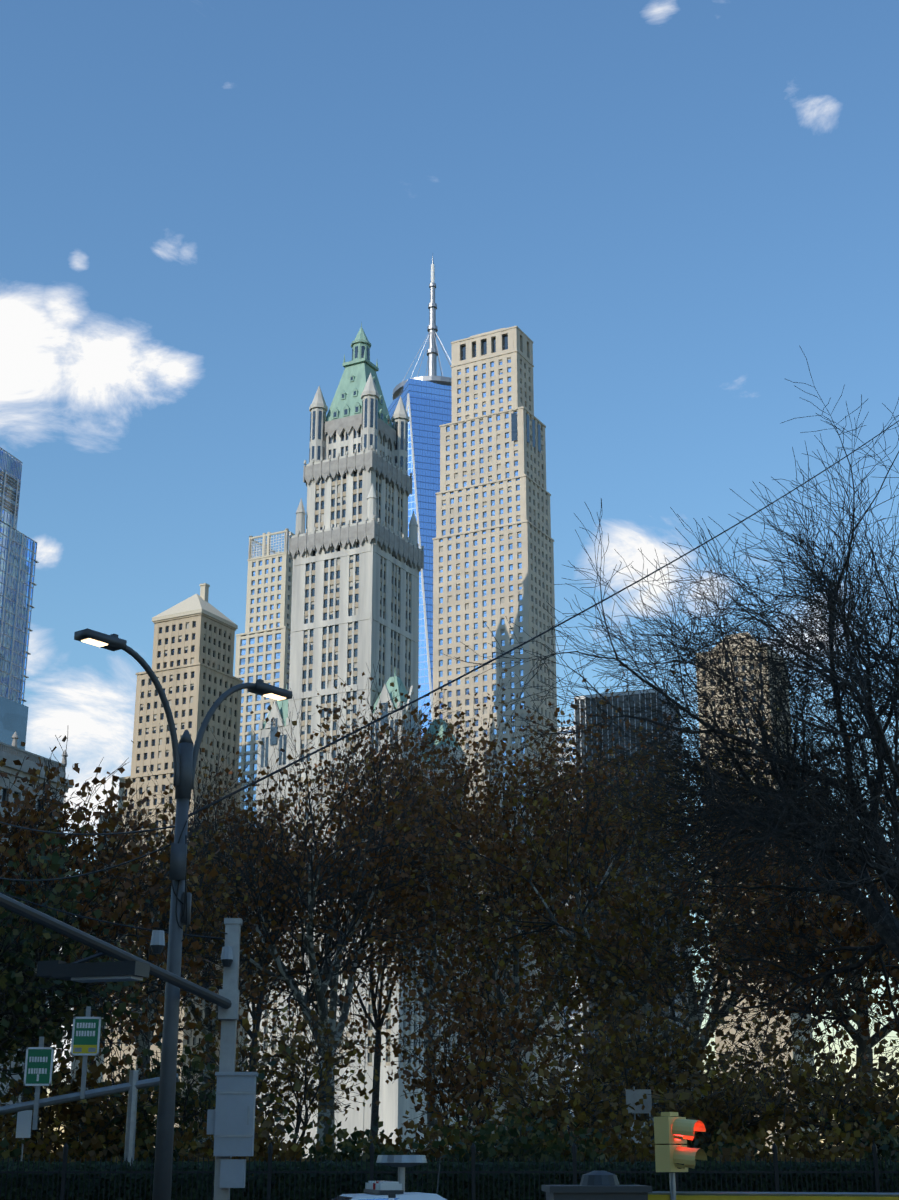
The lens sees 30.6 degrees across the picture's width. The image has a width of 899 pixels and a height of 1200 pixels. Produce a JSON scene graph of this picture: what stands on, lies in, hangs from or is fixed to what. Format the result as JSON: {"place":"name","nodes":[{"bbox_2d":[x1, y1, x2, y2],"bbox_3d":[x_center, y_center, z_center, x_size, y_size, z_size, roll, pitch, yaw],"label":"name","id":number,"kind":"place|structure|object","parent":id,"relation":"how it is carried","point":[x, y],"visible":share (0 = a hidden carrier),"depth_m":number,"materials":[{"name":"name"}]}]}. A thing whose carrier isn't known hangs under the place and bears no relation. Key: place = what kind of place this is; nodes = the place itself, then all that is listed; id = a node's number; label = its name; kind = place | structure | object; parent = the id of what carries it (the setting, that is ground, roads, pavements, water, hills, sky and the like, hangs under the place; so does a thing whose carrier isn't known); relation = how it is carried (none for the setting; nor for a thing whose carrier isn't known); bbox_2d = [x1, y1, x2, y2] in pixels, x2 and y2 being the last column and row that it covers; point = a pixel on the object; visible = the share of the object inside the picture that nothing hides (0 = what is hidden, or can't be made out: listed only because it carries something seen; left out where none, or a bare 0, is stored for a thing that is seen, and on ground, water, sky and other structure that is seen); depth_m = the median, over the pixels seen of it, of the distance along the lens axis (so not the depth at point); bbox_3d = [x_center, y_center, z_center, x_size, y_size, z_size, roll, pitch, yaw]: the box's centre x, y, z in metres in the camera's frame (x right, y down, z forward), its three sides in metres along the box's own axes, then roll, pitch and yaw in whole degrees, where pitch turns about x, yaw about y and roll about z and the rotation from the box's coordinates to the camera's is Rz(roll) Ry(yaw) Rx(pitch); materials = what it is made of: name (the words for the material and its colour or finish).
{"place":"outdoors","nodes":[
{"label":"outdoors","id":0,"kind":"place"},
{"bbox_2d":[0,696,72,1150],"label":"old stone building","id":1,"kind":"structure","parent":0,"point":[13,721],"depth_m":252.91,"materials":[{"name":"beige stone"}]},
{"bbox_2d":[70,583,248,1158],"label":"high-rise building","id":2,"kind":"structure","parent":0,"point":[193,653],"depth_m":474.58,"materials":[{"name":"beige stone"}]},
{"bbox_2d":[235,528,294,1070],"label":"skyscraper","id":3,"kind":"structure","parent":0,"point":[263,647],"depth_m":541.67,"materials":[{"name":"white stone"}]},
{"bbox_2d":[247,321,464,1157],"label":"skyscraper","id":4,"kind":"structure","parent":0,"point":[355,553],"depth_m":461.20,"materials":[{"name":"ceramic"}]},
{"bbox_2d":[0,420,898,938],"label":"overhead wires","id":5,"kind":"object","parent":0,"point":[320,750],"visible":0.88,"depth_m":32.45,"materials":[{"name":"black"}]},
{"bbox_2d":[0,0,898,1156],"label":"sky","id":6,"kind":"structure","parent":0,"point":[205,205],"materials":[{"name":"blue"}]},
{"bbox_2d":[696,632,818,1153],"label":"tan tower","id":7,"kind":"structure","parent":0,"point":[733,1031],"depth_m":546.71,"materials":[{"name":"brown brick"}]},
{"label":"ground","id":8,"kind":"structure","parent":0,"visible":0},
{"bbox_2d":[0,1127,30,1162],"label":"shrub","id":9,"kind":"object","parent":8,"relation":"on","point":[6,1153],"visible":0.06,"depth_m":49.17,"materials":[{"name":"green plant"}]},
{"bbox_2d":[0,447,38,704],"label":"glass tower","id":10,"kind":"structure","parent":8,"relation":"on","point":[18,552],"depth_m":473.50,"materials":[{"name":"blue glass"}]},
{"bbox_2d":[0,1121,153,1176],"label":"shrub","id":11,"kind":"object","parent":8,"relation":"on","point":[31,1146],"visible":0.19,"depth_m":51.39,"materials":[{"name":"green plant"}]},
{"bbox_2d":[0,820,161,1117],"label":"tree","id":12,"kind":"object","parent":8,"relation":"on","point":[17,999],"visible":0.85,"depth_m":52.15,"materials":[{"name":"green plant"}]},
{"bbox_2d":[0,1049,206,1173],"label":"understory","id":13,"kind":"object","parent":8,"relation":"on","point":[47,1114],"visible":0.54,"depth_m":53.61,"materials":[{"name":"green plant"}]},
{"bbox_2d":[0,735,251,1142],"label":"tree","id":14,"kind":"object","parent":8,"relation":"on","point":[82,848],"visible":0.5,"depth_m":60.20,"materials":[{"name":"green plant"}]},
{"bbox_2d":[46,1098,212,1175],"bbox_3d":[-9.957,18.767,53.823,7.014,4.622,6.538,1,-19,-2],"label":"shrub","id":15,"kind":"object","parent":8,"relation":"on","point":[139,1141],"visible":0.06,"depth_m":53.09,"materials":[{"name":"green plant"}]},
{"bbox_2d":[27,749,259,1121],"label":"tree","id":16,"kind":"object","parent":8,"relation":"on","point":[205,927],"visible":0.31,"depth_m":84.23,"materials":[{"name":"brown plant"}]},
{"bbox_2d":[38,1025,312,1160],"bbox_3d":[-9.666,17.900,56.672,8.264,6.471,7.814,13,-22,-33],"label":"understory","id":17,"kind":"object","parent":8,"relation":"on","point":[185,1104],"visible":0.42,"depth_m":56.06,"materials":[{"name":"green plant"}]},
{"bbox_2d":[70,731,370,1068],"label":"tree row","id":18,"kind":"object","parent":8,"relation":"on","point":[217,791],"visible":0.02,"depth_m":147.84,"materials":[{"name":"brown plant"}]},
{"bbox_2d":[64,702,388,1142],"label":"tree","id":19,"kind":"object","parent":8,"relation":"on","point":[248,949],"visible":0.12,"depth_m":102.43,"materials":[{"name":"brown plant"}]},
{"bbox_2d":[135,1096,332,1176],"bbox_3d":[-6.669,17.016,49.298,6.307,4.072,6.972,1,-19,-2],"label":"shrub","id":20,"kind":"object","parent":8,"relation":"on","point":[261,1139],"visible":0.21,"depth_m":49.44,"materials":[{"name":"green plant"}]},
{"bbox_2d":[174,989,380,1159],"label":"understory","id":21,"kind":"object","parent":8,"relation":"on","point":[310,1091],"visible":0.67,"depth_m":66.10,"materials":[{"name":"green plant"}]},
{"bbox_2d":[0,1006,651,1165],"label":"highway signs","id":22,"kind":"object","parent":8,"relation":"on","point":[85,1043],"visible":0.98,"depth_m":47.50,"materials":[{"name":"green metal"}]},
{"bbox_2d":[153,655,502,1159],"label":"plane tree","id":23,"kind":"object","parent":8,"relation":"on","point":[324,977],"visible":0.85,"depth_m":93.09,"materials":[{"name":"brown plant"}]},
{"bbox_2d":[277,1095,429,1175],"bbox_3d":[-3.349,18.111,52.254,6.529,4.542,6.501,-7,-20,21],"label":"shrub","id":24,"kind":"object","parent":8,"relation":"on","point":[350,1147],"visible":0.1,"depth_m":51.71,"materials":[{"name":"green plant"}]},
{"bbox_2d":[231,707,500,1138],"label":"tree row","id":25,"kind":"object","parent":8,"relation":"on","point":[377,1023],"visible":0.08,"depth_m":155.05,"materials":[{"name":"brown plant"}]},
{"bbox_2d":[319,1110,498,1177],"bbox_3d":[-0.886,19.007,54.334,5.963,4.115,7.077,-8,-20,23],"label":"shrub","id":26,"kind":"object","parent":8,"relation":"on","point":[426,1139],"visible":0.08,"depth_m":53.99,"materials":[{"name":"green plant"}]},
{"bbox_2d":[388,256,451,737],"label":"skyscraper","id":27,"kind":"structure","parent":8,"relation":"on","point":[427,401],"depth_m":928.61,"materials":[{"name":"blue glass"}]},
{"bbox_2d":[304,662,577,1159],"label":"tree","id":28,"kind":"object","parent":8,"relation":"on","point":[445,753],"visible":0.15,"depth_m":130.72,"materials":[{"name":"brown plant"}]},
{"bbox_2d":[0,1160,898,1199],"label":"park hedge","id":29,"kind":"object","parent":8,"relation":"on","point":[445,1188],"visible":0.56,"depth_m":44.54,"materials":[{"name":"green plant"}]},
{"bbox_2d":[0,1143,898,1199],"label":"park fence","id":30,"kind":"object","parent":8,"relation":"on","point":[876,1172],"visible":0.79,"depth_m":43.54,"materials":[{"name":"black metal"}]},
{"bbox_2d":[381,945,593,1155],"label":"understory","id":31,"kind":"object","parent":8,"relation":"on","point":[454,1085],"visible":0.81,"depth_m":73.23,"materials":[{"name":"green plant"}]},
{"bbox_2d":[432,326,565,1151],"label":"skyscraper","id":32,"kind":"structure","parent":8,"relation":"on","point":[493,556],"depth_m":556.87,"materials":[{"name":"stone"}]},
{"bbox_2d":[418,1090,626,1178],"bbox_3d":[2.444,17.134,49.609,6.780,4.496,6.597,1,-19,-2],"label":"shrub","id":33,"kind":"object","parent":8,"relation":"on","point":[535,1137],"visible":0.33,"depth_m":49.58,"materials":[{"name":"green plant"}]},
{"bbox_2d":[290,650,768,1125],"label":"plane tree","id":34,"kind":"object","parent":8,"relation":"on","point":[499,848],"visible":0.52,"depth_m":111.01,"materials":[{"name":"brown plant"}]},
{"bbox_2d":[416,1047,676,1160],"bbox_3d":[3.300,19.133,58.897,9.074,5.579,9.764,1,-19,-2],"label":"understory","id":35,"kind":"object","parent":8,"relation":"on","point":[555,1106],"visible":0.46,"depth_m":58.10,"materials":[{"name":"green plant"}]},
{"bbox_2d":[557,722,584,1125],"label":"white banded office","id":36,"kind":"structure","parent":8,"relation":"on","point":[572,1012],"depth_m":622.85,"materials":[{"name":"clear glass"}]},
{"bbox_2d":[445,703,703,1148],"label":"tree row","id":37,"kind":"object","parent":8,"relation":"on","point":[535,954],"depth_m":149.97,"materials":[{"name":"brown plant"}]},
{"bbox_2d":[513,1086,696,1176],"bbox_3d":[4.798,17.776,51.856,5.970,4.659,7.517,1,-19,-2],"label":"shrub","id":38,"kind":"object","parent":8,"relation":"on","point":[626,1146],"visible":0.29,"depth_m":51.51,"materials":[{"name":"green plant"}]},
{"bbox_2d":[476,973,753,1152],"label":"understory","id":39,"kind":"object","parent":8,"relation":"on","point":[644,1061],"visible":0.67,"depth_m":68.30,"materials":[{"name":"green plant"}]},
{"bbox_2d":[574,689,691,1151],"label":"dark glass office","id":40,"kind":"structure","parent":8,"relation":"on","point":[638,695],"depth_m":615.94,"materials":[{"name":"grey glass"}]},
{"bbox_2d":[371,673,898,1145],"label":"tree","id":41,"kind":"object","parent":8,"relation":"on","point":[627,989],"visible":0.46,"depth_m":87.94,"materials":[{"name":"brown plant"}]},
{"bbox_2d":[442,345,898,1139],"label":"bare tree","id":42,"kind":"object","parent":8,"relation":"on","point":[764,815],"visible":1,"depth_m":43.24,"materials":[{"name":"brown plant"}]},
{"bbox_2d":[611,1118,776,1160],"bbox_3d":[8.432,19.509,55.063,7.660,4.214,6.387,-10,-21,26],"label":"shrub","id":43,"kind":"object","parent":8,"relation":"on","point":[689,1144],"visible":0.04,"depth_m":54.84,"materials":[{"name":"green plant"}]},
{"bbox_2d":[602,1050,856,1160],"bbox_3d":[9.807,18.592,57.173,8.468,5.506,9.374,1,-19,-2],"label":"understory","id":44,"kind":"object","parent":8,"relation":"on","point":[711,1114],"visible":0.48,"depth_m":56.22,"materials":[{"name":"green plant"}]},
{"bbox_2d":[619,989,896,1157],"bbox_3d":[12.975,19.456,63.720,12.576,8.071,9.910,1,-19,-2],"label":"understory","id":45,"kind":"object","parent":8,"relation":"on","point":[712,1056],"visible":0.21,"depth_m":63.03,"materials":[{"name":"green plant"}]},
{"bbox_2d":[642,700,898,1097],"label":"tree","id":46,"kind":"object","parent":8,"relation":"on","point":[834,918],"visible":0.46,"depth_m":69.26,"materials":[{"name":"brown plant"}]},
{"bbox_2d":[696,1104,898,1176],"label":"shrub","id":47,"kind":"object","parent":8,"relation":"on","point":[804,1150],"visible":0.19,"depth_m":50.30,"materials":[{"name":"green plant"}]},
{"bbox_2d":[729,1033,898,1157],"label":"understory","id":48,"kind":"object","parent":8,"relation":"on","point":[881,1110],"visible":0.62,"depth_m":55.16,"materials":[{"name":"green plant"}]},
{"bbox_2d":[797,1100,898,1179],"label":"shrub","id":49,"kind":"object","parent":8,"relation":"on","point":[886,1151],"visible":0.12,"depth_m":51.80,"materials":[{"name":"green plant"}]},
{"bbox_3d":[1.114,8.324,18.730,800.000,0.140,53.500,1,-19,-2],"label":"road and pavements","id":50,"kind":"structure","parent":0,"visible":0},
{"bbox_2d":[0,893,257,1199],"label":"traffic signal pole","id":51,"kind":"object","parent":50,"relation":"on","point":[231,1122],"visible":1,"depth_m":27.53,"materials":[{"name":"metal"}]},
{"bbox_2d":[74,628,291,1199],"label":"street light","id":52,"kind":"object","parent":50,"relation":"on","point":[185,749],"visible":1,"depth_m":27.16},
{"bbox_2d":[332,1156,446,1199],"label":"vehicle","id":53,"kind":"object","parent":50,"relation":"on","point":[383,1190],"visible":1,"depth_m":22.69,"materials":[{"name":"white paint"}]},
{"bbox_2d":[376,1112,898,1199],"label":"vehicle barrier beam","id":54,"kind":"structure","parent":50,"relation":"on","point":[604,1185],"depth_m":16.33,"materials":[{"name":"metal"}]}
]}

